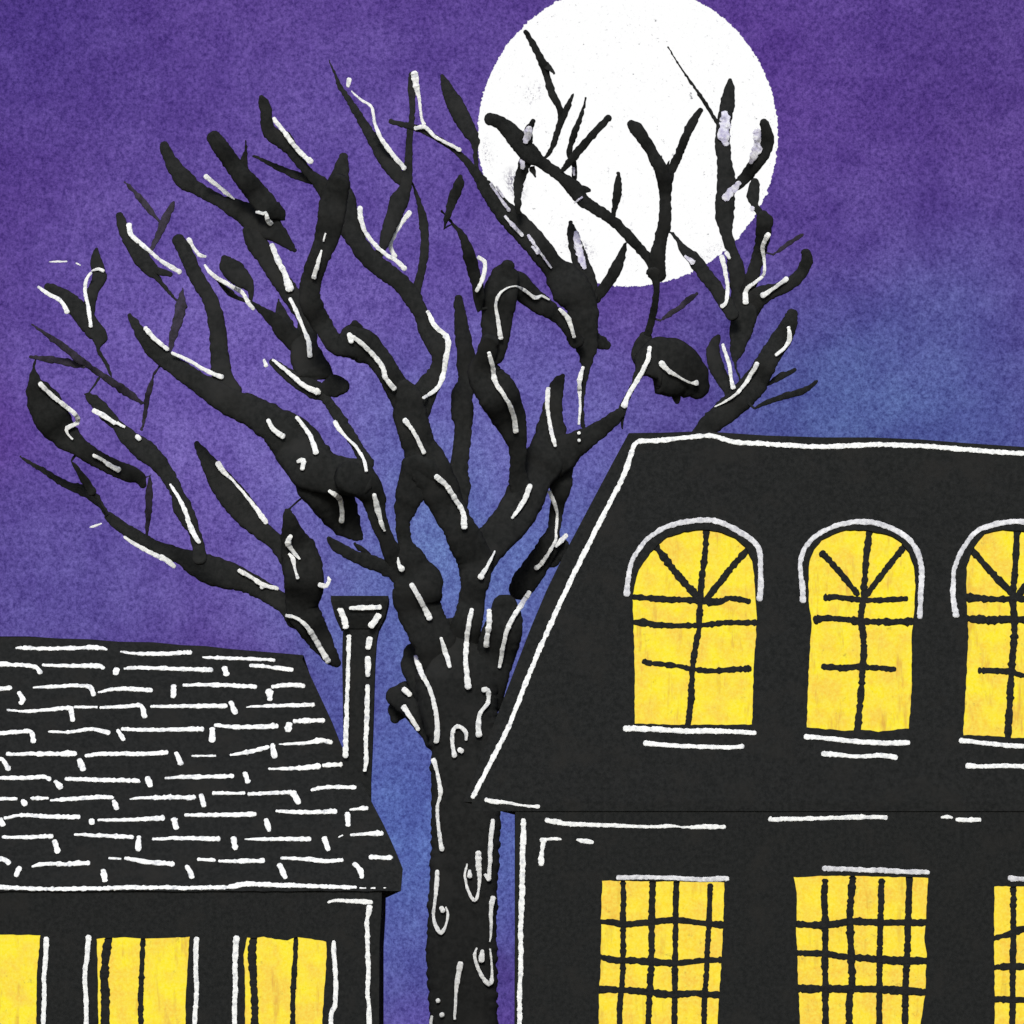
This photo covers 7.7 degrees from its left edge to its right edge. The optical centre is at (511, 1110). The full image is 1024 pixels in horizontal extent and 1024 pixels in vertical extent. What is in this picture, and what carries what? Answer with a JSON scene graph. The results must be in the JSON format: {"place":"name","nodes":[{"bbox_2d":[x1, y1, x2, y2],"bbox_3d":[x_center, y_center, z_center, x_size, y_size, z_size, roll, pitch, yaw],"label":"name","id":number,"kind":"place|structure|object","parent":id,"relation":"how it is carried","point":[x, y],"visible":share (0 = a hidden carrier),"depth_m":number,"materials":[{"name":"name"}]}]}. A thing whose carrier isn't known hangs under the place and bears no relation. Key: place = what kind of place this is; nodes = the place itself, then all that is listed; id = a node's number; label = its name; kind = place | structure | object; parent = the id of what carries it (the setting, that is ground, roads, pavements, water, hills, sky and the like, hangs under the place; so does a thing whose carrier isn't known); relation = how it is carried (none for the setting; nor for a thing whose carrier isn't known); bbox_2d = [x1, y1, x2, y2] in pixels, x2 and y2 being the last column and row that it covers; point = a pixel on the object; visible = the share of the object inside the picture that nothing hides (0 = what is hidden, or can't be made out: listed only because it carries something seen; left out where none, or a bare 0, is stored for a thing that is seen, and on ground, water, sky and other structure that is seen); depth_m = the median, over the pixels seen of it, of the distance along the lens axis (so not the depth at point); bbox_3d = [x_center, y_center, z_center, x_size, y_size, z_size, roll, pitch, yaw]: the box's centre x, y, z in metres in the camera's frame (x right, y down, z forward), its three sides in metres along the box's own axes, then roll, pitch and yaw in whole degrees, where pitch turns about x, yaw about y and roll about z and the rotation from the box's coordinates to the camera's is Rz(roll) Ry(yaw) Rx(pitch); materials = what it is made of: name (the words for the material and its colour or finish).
{"place":"outdoors","nodes":[
{"label":"outdoors","id":0,"kind":"place"},
{"bbox_2d":[0,0,1023,1023],"bbox_3d":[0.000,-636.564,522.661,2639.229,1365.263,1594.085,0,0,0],"label":"sky","id":1,"kind":"structure","parent":0,"point":[897,189],"depth_m":1310.29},
{"bbox_2d":[477,0,778,286],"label":"moon","id":2,"kind":"object","parent":1,"relation":"in","point":[615,61],"visible":0.75,"depth_m":1104.09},
{"bbox_2d":[463,431,1023,1023],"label":"mansard house","id":3,"kind":"structure","parent":0,"point":[753,751],"depth_m":80.08,"materials":[{"name":"black paper"}]},
{"bbox_2d":[599,875,728,1023],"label":"window","id":4,"kind":"structure","parent":3,"relation":"in","point":[661,942],"depth_m":80.06,"materials":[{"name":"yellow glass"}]},
{"bbox_2d":[623,517,763,749],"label":"arched window","id":5,"kind":"structure","parent":3,"relation":"in","point":[695,615],"depth_m":80.33,"materials":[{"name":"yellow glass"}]},
{"bbox_2d":[798,519,924,759],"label":"arched window","id":6,"kind":"structure","parent":3,"relation":"in","point":[861,585],"depth_m":80.33,"materials":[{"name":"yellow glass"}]},
{"bbox_2d":[794,866,929,1023],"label":"window","id":7,"kind":"structure","parent":3,"relation":"in","point":[862,954],"depth_m":80.06,"materials":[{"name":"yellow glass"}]},
{"bbox_2d":[950,519,1023,768],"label":"arched window","id":8,"kind":"structure","parent":3,"relation":"in","point":[994,694],"depth_m":80.31,"materials":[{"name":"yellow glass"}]},
{"bbox_2d":[994,875,1023,1023],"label":"window","id":9,"kind":"structure","parent":3,"relation":"in","point":[1009,901],"depth_m":80.06,"materials":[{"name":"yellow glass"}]},
{"label":"ground","id":10,"kind":"structure","parent":0,"visible":0},
{"bbox_2d":[0,596,402,1023],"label":"cottage","id":11,"kind":"structure","parent":10,"relation":"on","point":[191,834],"depth_m":80.28,"materials":[{"name":"black paper"}]},
{"bbox_2d":[0,935,48,1023],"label":"window","id":12,"kind":"structure","parent":11,"relation":"in","point":[19,954],"depth_m":80.06,"materials":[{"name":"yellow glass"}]},
{"bbox_2d":[82,935,198,1023],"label":"window","id":13,"kind":"structure","parent":11,"relation":"in","point":[141,981],"depth_m":80.06,"materials":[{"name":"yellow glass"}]},
{"bbox_2d":[232,935,337,1023],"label":"window","id":14,"kind":"structure","parent":11,"relation":"in","point":[285,980],"depth_m":80.06,"materials":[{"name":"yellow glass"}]},
{"bbox_2d":[20,30,817,1023],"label":"bare tree","id":15,"kind":"object","parent":10,"relation":"on","point":[446,698],"visible":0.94,"depth_m":87.42,"materials":[{"name":"black paper"}]}
]}

